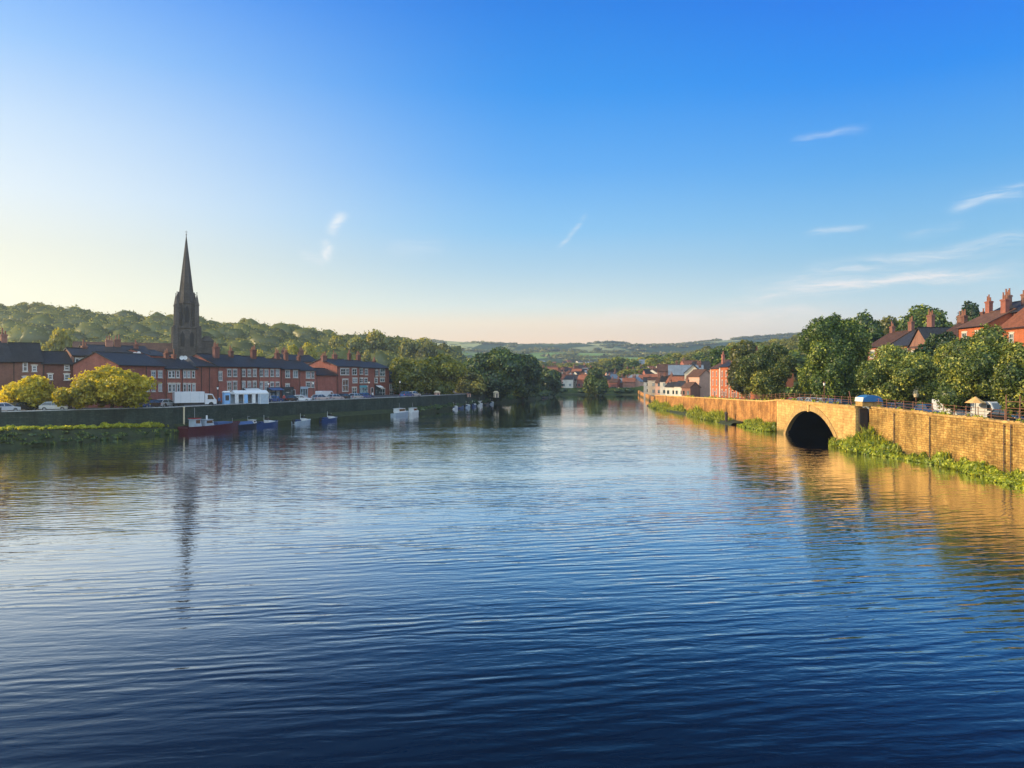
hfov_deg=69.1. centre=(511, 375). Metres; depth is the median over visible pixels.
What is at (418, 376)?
riverside tree
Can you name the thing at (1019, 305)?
brick house
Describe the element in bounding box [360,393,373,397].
parked car
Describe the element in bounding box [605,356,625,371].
tree
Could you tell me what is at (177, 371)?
window
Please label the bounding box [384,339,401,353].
tree
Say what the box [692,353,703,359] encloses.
tree
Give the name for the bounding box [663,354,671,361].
tree
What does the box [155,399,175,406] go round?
parked car
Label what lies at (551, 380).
riverside tree
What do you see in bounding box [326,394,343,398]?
parked car
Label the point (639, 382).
cottage
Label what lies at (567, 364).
tree
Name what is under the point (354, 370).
window
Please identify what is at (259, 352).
tree
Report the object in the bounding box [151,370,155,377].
window
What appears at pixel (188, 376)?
brick house
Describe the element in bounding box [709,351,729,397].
town house
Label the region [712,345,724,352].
tree
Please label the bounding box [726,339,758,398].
tree
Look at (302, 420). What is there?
moored boat
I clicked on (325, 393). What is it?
parked van
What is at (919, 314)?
tree
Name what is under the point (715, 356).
tree
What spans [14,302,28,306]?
tree
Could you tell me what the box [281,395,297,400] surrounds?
parked car
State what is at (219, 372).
window
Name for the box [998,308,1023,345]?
brick house
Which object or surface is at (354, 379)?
window
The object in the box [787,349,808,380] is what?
tree
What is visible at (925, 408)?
parked car
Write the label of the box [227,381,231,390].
window
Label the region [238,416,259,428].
moored boat
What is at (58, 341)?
tree
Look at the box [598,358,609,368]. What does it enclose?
tree
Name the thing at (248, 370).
window
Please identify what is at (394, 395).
street
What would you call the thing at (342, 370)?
window
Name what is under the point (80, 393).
yellow tree
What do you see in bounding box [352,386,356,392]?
window
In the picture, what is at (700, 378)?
cottage
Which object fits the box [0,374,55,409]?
yellow tree
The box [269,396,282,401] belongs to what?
parked car
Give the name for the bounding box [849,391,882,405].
shelter
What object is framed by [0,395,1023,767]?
water
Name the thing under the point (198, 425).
barge
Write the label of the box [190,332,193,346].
lancet window
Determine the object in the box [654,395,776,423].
river wall
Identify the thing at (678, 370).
cottage
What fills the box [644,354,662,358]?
tree
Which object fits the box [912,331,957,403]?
street tree
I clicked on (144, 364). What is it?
brick house
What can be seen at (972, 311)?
tree
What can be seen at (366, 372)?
brick house
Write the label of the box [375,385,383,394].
shopfront
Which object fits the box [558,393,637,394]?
bank
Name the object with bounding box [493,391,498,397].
kiosk
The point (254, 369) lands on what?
window
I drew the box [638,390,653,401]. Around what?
river wall
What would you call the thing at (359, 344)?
tree
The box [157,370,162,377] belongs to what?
window
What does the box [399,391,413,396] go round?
parked car
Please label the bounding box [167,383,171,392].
window
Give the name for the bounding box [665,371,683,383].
cottage
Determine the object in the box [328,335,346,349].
tree
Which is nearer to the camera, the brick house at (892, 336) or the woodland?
the brick house at (892, 336)
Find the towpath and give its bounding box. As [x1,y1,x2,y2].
[174,397,534,427]
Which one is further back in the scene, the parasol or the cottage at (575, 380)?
the cottage at (575, 380)
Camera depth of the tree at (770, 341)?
512.62 m
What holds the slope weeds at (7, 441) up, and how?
on the bank at (95, 432)
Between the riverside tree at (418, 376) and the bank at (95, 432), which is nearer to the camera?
the bank at (95, 432)
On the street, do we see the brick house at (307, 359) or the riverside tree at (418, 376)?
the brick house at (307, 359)
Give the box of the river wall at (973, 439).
[869,406,1023,471]
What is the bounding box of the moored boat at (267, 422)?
[256,417,277,427]
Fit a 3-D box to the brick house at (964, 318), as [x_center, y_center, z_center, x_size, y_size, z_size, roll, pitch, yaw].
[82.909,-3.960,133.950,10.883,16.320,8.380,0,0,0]
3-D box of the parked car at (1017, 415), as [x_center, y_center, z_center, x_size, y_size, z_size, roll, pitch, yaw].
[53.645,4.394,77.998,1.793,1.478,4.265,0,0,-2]
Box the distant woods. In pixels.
[413,332,802,370]
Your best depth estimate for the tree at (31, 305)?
521.62 m
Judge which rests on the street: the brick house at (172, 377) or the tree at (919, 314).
the brick house at (172, 377)
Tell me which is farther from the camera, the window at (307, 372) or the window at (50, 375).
the window at (307, 372)
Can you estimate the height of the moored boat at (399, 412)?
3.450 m
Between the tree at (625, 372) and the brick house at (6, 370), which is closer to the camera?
the brick house at (6, 370)
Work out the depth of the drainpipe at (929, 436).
85.47 m
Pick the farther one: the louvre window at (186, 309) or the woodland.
the woodland
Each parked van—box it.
[315,391,332,395]
[932,399,966,414]
[970,401,1000,416]
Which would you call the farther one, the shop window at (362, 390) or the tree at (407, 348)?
the tree at (407, 348)
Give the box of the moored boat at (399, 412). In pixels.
[390,408,407,415]
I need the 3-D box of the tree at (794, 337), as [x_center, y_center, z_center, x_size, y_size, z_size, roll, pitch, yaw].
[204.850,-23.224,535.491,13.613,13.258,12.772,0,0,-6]
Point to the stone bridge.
(838, 421)
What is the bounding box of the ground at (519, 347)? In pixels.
[430,336,797,394]
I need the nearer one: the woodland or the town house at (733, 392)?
the town house at (733, 392)
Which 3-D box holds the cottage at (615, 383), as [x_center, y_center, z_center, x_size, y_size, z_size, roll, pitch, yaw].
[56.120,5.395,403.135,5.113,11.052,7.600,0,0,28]
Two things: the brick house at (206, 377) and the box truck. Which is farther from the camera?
the brick house at (206, 377)
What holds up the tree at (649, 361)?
on the ground at (519, 347)
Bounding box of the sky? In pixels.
[0,0,1023,343]
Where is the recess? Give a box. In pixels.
[859,409,867,433]
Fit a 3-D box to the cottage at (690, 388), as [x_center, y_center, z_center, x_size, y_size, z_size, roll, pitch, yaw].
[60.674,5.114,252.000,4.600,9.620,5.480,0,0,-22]
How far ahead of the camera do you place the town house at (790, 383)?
189.98 m
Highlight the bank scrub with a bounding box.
[559,387,635,392]
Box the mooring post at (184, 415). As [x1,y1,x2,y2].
[183,407,184,424]
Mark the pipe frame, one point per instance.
(1019, 408)
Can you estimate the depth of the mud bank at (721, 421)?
156.17 m
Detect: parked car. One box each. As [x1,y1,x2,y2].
[0,402,20,410]
[10,402,38,410]
[39,402,71,409]
[123,403,150,407]
[147,399,166,406]
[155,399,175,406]
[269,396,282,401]
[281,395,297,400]
[294,395,311,401]
[310,394,328,399]
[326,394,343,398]
[339,393,351,398]
[349,393,363,397]
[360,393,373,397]
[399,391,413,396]
[409,391,420,396]
[834,399,854,404]
[884,403,897,407]
[896,403,916,409]
[914,404,938,412]
[960,406,973,416]
[987,409,1015,420]
[1007,412,1023,420]
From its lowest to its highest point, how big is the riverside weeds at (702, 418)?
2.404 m
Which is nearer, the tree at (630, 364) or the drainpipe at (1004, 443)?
the drainpipe at (1004, 443)
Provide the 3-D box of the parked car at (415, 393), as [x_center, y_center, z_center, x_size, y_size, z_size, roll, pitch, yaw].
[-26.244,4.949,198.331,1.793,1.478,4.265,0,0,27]
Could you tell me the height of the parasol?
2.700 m
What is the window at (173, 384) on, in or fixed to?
in the brick house at (172, 377)
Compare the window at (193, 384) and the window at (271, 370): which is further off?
the window at (271, 370)
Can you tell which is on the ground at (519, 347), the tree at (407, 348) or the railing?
the tree at (407, 348)
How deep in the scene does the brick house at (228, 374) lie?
159.97 m
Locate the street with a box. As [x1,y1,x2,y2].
[2,391,465,410]
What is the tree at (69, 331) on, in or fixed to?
on the ground at (519, 347)
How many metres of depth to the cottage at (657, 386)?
299.20 m
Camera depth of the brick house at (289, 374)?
182.32 m
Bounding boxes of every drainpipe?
[929,417,930,457]
[1002,424,1005,472]
[1009,425,1012,472]
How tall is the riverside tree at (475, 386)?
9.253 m
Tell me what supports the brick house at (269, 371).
on the street
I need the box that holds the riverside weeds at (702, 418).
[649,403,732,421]
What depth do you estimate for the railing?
94.67 m
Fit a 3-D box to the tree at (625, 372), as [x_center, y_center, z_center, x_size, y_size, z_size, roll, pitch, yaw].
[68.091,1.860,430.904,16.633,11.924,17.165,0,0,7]
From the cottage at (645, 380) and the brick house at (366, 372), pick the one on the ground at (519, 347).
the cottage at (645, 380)
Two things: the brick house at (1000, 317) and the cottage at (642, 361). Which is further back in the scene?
the cottage at (642, 361)
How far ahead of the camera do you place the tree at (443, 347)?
428.23 m
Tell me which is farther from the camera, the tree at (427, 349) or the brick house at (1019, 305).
the tree at (427, 349)
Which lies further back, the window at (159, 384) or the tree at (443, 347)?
the tree at (443, 347)
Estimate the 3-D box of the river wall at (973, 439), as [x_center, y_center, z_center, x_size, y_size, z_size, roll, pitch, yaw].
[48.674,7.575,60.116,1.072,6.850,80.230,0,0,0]
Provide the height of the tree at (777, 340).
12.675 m
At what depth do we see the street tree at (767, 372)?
147.06 m
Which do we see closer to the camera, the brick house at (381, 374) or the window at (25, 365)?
the window at (25, 365)
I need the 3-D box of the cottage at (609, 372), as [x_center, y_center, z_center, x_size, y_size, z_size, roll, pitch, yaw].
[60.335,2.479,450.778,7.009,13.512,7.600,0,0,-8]
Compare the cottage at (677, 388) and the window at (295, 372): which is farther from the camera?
the cottage at (677, 388)
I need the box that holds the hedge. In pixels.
[783,385,969,405]
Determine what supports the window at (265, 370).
in the brick house at (269, 371)
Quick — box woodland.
[0,304,467,370]
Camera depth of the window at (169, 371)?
145.89 m
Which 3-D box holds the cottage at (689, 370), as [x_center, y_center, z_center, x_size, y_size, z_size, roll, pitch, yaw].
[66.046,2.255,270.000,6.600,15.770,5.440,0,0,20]
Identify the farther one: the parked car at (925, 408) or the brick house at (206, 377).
the brick house at (206, 377)
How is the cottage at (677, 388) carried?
on the ground at (519, 347)
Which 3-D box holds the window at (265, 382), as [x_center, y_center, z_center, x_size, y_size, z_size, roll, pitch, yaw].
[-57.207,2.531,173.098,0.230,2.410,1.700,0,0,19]
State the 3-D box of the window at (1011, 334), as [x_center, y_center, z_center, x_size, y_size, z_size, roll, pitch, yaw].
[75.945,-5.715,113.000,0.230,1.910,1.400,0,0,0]
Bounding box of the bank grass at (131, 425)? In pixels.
[0,422,165,430]
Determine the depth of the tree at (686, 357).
430.02 m
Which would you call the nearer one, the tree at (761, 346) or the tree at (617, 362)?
the tree at (761, 346)
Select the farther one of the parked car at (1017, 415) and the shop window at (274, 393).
the shop window at (274, 393)
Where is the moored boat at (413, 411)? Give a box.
[408,403,418,414]
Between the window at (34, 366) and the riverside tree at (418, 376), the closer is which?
the window at (34, 366)
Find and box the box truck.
[172,391,216,405]
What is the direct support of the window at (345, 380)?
in the brick house at (346, 371)
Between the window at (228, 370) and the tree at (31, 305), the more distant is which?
the tree at (31, 305)
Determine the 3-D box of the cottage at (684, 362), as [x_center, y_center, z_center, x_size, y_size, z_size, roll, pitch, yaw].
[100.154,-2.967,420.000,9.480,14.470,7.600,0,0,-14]
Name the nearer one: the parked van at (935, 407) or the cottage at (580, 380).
the parked van at (935, 407)
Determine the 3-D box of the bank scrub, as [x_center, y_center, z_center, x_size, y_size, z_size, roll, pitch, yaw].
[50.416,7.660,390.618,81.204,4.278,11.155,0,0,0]
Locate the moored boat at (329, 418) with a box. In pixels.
[319,411,337,421]
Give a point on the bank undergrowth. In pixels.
(543, 393)
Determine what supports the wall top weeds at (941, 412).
on the river wall at (744, 409)
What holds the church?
on the street
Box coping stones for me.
[890,408,1022,422]
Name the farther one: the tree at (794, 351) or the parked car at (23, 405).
the tree at (794, 351)
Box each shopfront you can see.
[242,388,260,389]
[267,387,283,398]
[282,387,293,396]
[300,387,307,397]
[359,385,366,392]
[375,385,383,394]
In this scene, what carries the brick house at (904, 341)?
on the ground at (519, 347)
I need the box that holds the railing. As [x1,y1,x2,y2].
[726,393,1023,419]
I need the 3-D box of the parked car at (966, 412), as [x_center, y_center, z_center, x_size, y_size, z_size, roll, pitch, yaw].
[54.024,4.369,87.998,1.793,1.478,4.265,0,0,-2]
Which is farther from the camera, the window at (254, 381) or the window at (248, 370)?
the window at (254, 381)
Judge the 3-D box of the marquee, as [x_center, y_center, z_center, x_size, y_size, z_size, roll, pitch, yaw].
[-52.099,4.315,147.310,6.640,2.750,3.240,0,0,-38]
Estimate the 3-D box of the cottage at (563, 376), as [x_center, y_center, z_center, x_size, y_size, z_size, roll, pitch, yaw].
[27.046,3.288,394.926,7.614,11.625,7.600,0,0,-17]
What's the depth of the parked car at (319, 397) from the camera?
164.42 m
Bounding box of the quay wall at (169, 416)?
[0,394,491,428]
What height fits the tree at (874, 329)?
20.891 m
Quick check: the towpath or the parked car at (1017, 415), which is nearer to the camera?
the parked car at (1017, 415)
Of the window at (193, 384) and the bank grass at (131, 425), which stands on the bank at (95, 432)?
the bank grass at (131, 425)
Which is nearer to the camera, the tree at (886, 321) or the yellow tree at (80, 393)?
the yellow tree at (80, 393)
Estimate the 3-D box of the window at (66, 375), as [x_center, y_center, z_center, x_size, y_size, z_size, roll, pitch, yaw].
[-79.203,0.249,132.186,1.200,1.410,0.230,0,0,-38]
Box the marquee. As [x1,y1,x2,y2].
[230,390,268,403]
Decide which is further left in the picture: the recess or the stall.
the stall
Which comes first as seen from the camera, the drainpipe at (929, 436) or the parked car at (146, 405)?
the drainpipe at (929, 436)
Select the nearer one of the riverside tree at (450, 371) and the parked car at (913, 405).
the parked car at (913, 405)
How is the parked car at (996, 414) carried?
on the riverside road
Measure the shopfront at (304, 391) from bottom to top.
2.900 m
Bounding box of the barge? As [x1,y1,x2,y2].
[178,408,239,433]
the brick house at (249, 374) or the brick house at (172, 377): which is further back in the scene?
the brick house at (249, 374)
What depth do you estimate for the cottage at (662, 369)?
337.64 m
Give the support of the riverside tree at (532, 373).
on the towpath
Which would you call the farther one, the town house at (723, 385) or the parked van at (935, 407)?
the town house at (723, 385)
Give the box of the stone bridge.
[776,399,868,440]
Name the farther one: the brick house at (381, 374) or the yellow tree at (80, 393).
the brick house at (381, 374)
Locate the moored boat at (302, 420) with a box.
[291,413,309,423]
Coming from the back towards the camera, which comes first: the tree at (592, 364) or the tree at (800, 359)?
the tree at (592, 364)
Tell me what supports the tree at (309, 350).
on the ground at (519, 347)
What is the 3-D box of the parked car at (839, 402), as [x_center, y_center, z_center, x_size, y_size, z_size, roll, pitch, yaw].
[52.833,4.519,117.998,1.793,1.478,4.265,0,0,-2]
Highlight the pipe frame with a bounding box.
[1006,395,1021,419]
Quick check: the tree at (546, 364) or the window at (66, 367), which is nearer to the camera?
the window at (66, 367)
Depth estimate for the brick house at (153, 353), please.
174.13 m
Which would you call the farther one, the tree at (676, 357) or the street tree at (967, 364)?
the tree at (676, 357)
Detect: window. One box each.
[22,362,28,371]
[31,364,37,371]
[47,373,53,379]
[63,364,69,370]
[63,373,70,380]
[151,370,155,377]
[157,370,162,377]
[158,383,162,391]
[167,370,171,377]
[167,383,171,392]
[171,369,175,377]
[172,383,175,391]
[176,370,179,377]
[181,331,184,345]
[185,306,188,321]
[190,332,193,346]
[192,383,195,390]
[218,371,222,380]
[227,368,231,376]
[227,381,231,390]
[232,369,237,376]
[232,380,237,389]
[247,369,250,376]
[252,368,256,376]
[252,380,256,387]
[264,369,268,376]
[264,381,268,390]
[269,390,279,396]
[270,369,273,376]
[283,389,292,395]
[285,370,289,377]
[293,370,297,377]
[301,389,306,395]
[306,371,310,378]
[340,368,345,374]
[342,378,348,391]
[352,368,356,374]
[352,377,357,382]
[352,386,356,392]
[360,387,365,392]
[380,369,384,375]
[1008,332,1014,342]
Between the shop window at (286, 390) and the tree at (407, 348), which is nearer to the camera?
the shop window at (286, 390)
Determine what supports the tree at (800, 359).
on the ground at (519, 347)
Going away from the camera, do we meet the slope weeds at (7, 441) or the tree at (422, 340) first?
the slope weeds at (7, 441)
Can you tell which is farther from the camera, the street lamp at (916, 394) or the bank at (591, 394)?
the bank at (591, 394)
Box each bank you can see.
[0,425,177,448]
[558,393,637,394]
[647,405,741,424]
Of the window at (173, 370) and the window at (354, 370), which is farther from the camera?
the window at (354, 370)
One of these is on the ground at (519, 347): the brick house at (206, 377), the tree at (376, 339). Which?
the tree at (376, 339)
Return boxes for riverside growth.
[737,417,1023,487]
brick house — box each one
[0,328,14,400]
[8,342,43,382]
[41,351,72,404]
[63,340,91,362]
[70,351,166,407]
[78,334,150,352]
[127,340,170,357]
[153,349,181,399]
[169,349,198,391]
[185,356,218,399]
[190,342,240,401]
[222,346,259,389]
[242,345,281,396]
[267,348,300,396]
[272,347,315,363]
[283,348,317,397]
[307,350,359,393]
[314,368,337,393]
[347,349,375,394]
[362,357,388,394]
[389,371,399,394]
[868,316,914,359]
[891,309,935,350]
[907,309,962,351]
[944,308,984,338]
[955,292,1016,339]
[994,288,1023,315]
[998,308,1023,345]
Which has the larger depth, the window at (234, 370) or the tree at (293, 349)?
the tree at (293, 349)
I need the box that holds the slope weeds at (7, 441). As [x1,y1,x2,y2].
[0,427,178,444]
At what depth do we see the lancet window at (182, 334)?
226.35 m
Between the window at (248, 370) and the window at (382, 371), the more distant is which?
the window at (382, 371)
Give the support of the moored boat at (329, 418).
on the water
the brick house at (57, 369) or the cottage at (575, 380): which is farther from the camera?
the cottage at (575, 380)
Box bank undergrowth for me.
[408,389,555,411]
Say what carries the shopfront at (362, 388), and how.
attached to the brick house at (366, 372)
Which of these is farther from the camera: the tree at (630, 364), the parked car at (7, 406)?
the tree at (630, 364)
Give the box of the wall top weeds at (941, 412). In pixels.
[686,395,1023,422]
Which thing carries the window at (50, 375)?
in the brick house at (57, 369)
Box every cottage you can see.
[560,374,569,387]
[563,375,574,387]
[574,373,582,387]
[576,375,586,387]
[605,368,617,375]
[606,371,617,378]
[608,377,620,387]
[619,375,626,387]
[622,375,635,387]
[634,375,643,386]
[639,359,645,364]
[642,367,653,374]
[643,377,656,398]
[647,378,655,394]
[655,375,660,394]
[657,362,679,376]
[659,373,668,394]
[664,377,676,395]
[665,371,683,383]
[668,360,703,375]
[673,375,686,395]
[680,358,696,364]
[680,376,700,396]
[684,360,700,380]
[686,369,709,396]
[691,361,712,370]
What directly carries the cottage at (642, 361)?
on the ground at (519, 347)
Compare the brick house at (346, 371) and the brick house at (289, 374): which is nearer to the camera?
the brick house at (289, 374)
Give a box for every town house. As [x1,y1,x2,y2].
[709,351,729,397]
[719,349,732,397]
[728,367,738,397]
[739,345,793,398]
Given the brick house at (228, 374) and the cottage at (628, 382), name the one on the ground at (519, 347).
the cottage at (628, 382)
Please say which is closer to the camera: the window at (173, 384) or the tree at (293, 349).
the window at (173, 384)
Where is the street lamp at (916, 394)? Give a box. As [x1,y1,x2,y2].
[912,386,919,403]
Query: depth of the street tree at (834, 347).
131.08 m
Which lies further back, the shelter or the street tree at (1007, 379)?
the shelter
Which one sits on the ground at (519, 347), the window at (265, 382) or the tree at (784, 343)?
the tree at (784, 343)
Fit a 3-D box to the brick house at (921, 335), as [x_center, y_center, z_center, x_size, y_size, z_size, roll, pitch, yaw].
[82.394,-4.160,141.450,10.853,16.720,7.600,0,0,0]
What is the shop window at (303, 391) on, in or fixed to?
in the shopfront at (304, 391)
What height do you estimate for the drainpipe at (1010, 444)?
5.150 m
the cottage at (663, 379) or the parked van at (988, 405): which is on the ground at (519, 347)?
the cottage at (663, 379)
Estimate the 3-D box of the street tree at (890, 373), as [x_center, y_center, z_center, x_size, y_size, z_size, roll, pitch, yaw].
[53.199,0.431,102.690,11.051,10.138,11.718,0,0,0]
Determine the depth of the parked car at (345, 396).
172.23 m
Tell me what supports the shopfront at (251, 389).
attached to the brick house at (249, 374)
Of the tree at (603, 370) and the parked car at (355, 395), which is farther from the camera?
the tree at (603, 370)
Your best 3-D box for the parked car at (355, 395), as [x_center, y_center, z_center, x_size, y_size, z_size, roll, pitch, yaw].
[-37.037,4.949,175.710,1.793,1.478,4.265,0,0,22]
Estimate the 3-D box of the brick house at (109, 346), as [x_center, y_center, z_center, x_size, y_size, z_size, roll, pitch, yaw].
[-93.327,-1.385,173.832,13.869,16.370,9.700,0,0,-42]
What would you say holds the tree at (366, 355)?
on the ground at (519, 347)
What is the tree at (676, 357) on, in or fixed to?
on the ground at (519, 347)
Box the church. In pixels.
[72,234,213,357]
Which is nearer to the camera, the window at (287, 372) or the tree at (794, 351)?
the window at (287, 372)
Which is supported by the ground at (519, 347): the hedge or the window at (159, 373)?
the hedge
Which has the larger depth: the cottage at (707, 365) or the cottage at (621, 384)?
the cottage at (621, 384)
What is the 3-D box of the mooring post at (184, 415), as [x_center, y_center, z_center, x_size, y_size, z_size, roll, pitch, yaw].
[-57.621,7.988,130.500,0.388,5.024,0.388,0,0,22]
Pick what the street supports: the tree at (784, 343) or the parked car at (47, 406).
the parked car at (47, 406)
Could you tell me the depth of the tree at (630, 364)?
516.33 m
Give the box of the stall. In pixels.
[222,391,229,403]
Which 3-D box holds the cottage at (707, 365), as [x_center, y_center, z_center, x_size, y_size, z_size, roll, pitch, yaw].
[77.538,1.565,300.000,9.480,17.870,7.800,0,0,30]
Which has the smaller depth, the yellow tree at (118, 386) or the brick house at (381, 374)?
the yellow tree at (118, 386)
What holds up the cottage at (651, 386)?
on the ground at (519, 347)
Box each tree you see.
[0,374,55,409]
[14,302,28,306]
[27,302,53,310]
[41,327,74,350]
[48,376,100,408]
[61,329,74,334]
[68,363,161,407]
[257,349,265,357]
[285,344,298,354]
[302,342,317,358]
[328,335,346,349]
[346,337,372,354]
[361,349,371,361]
[366,329,386,352]
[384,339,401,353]
[388,357,436,394]
[399,339,420,357]
[415,341,437,357]
[418,337,436,344]
[424,353,467,394]
[436,343,448,352]
[455,370,487,395]
[463,346,526,398]
[511,352,542,400]
[538,368,562,396]
[539,361,548,366]
[564,362,577,366]
[582,366,608,395]
[583,362,597,367]
[597,367,606,374]
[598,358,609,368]
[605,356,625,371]
[616,369,641,376]
[623,359,640,368]
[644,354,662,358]
[644,358,657,364]
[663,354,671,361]
[665,352,681,361]
[680,355,690,361]
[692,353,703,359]
[699,356,710,360]
[709,346,732,366]
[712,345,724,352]
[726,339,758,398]
[733,343,797,399]
[757,344,767,348]
[765,338,773,344]
[772,338,780,344]
[780,340,790,346]
[785,343,798,349]
[786,334,798,340]
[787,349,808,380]
[788,353,806,375]
[791,382,813,397]
[796,312,871,399]
[854,309,885,342]
[854,343,940,403]
[879,315,898,333]
[895,303,952,330]
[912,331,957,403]
[930,323,1015,412]
[955,300,979,323]
[989,341,1023,416]
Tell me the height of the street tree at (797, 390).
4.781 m
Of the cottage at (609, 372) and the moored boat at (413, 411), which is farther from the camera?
the cottage at (609, 372)
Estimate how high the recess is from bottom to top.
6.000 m
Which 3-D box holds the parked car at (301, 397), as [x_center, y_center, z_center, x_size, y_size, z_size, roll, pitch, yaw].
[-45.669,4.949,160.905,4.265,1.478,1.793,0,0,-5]
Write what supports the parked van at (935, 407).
on the riverside road
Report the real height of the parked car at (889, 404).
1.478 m
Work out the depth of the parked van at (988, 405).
84.00 m
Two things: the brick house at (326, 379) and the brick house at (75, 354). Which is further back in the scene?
the brick house at (326, 379)
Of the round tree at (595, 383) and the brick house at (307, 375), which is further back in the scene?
the round tree at (595, 383)
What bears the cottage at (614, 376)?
on the ground at (519, 347)
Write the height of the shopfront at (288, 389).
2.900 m
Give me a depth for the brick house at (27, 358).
129.25 m
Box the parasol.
[965,397,985,414]
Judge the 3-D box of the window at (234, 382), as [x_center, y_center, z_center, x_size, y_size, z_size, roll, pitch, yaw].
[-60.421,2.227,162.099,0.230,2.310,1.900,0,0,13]
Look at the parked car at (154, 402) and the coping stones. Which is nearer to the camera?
the coping stones
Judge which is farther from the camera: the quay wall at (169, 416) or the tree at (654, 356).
the tree at (654, 356)
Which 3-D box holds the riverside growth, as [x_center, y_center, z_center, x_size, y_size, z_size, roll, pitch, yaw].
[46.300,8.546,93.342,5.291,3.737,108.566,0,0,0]
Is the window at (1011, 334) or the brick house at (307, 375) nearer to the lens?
the window at (1011, 334)
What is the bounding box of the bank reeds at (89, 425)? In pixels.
[3,421,168,430]
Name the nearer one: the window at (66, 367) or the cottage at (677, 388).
the window at (66, 367)
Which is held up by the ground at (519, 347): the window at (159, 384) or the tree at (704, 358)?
the tree at (704, 358)
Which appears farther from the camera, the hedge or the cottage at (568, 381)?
the cottage at (568, 381)
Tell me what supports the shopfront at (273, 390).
attached to the brick house at (269, 371)
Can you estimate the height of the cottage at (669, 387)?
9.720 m
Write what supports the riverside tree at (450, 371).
on the ground at (519, 347)
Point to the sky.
(519, 171)
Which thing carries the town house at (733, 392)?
on the riverside road
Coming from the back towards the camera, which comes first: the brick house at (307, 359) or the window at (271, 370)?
the brick house at (307, 359)
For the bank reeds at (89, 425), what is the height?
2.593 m
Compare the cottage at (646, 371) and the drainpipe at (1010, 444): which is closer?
the drainpipe at (1010, 444)
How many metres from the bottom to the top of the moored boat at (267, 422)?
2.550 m
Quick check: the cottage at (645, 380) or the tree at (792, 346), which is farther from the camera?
the tree at (792, 346)

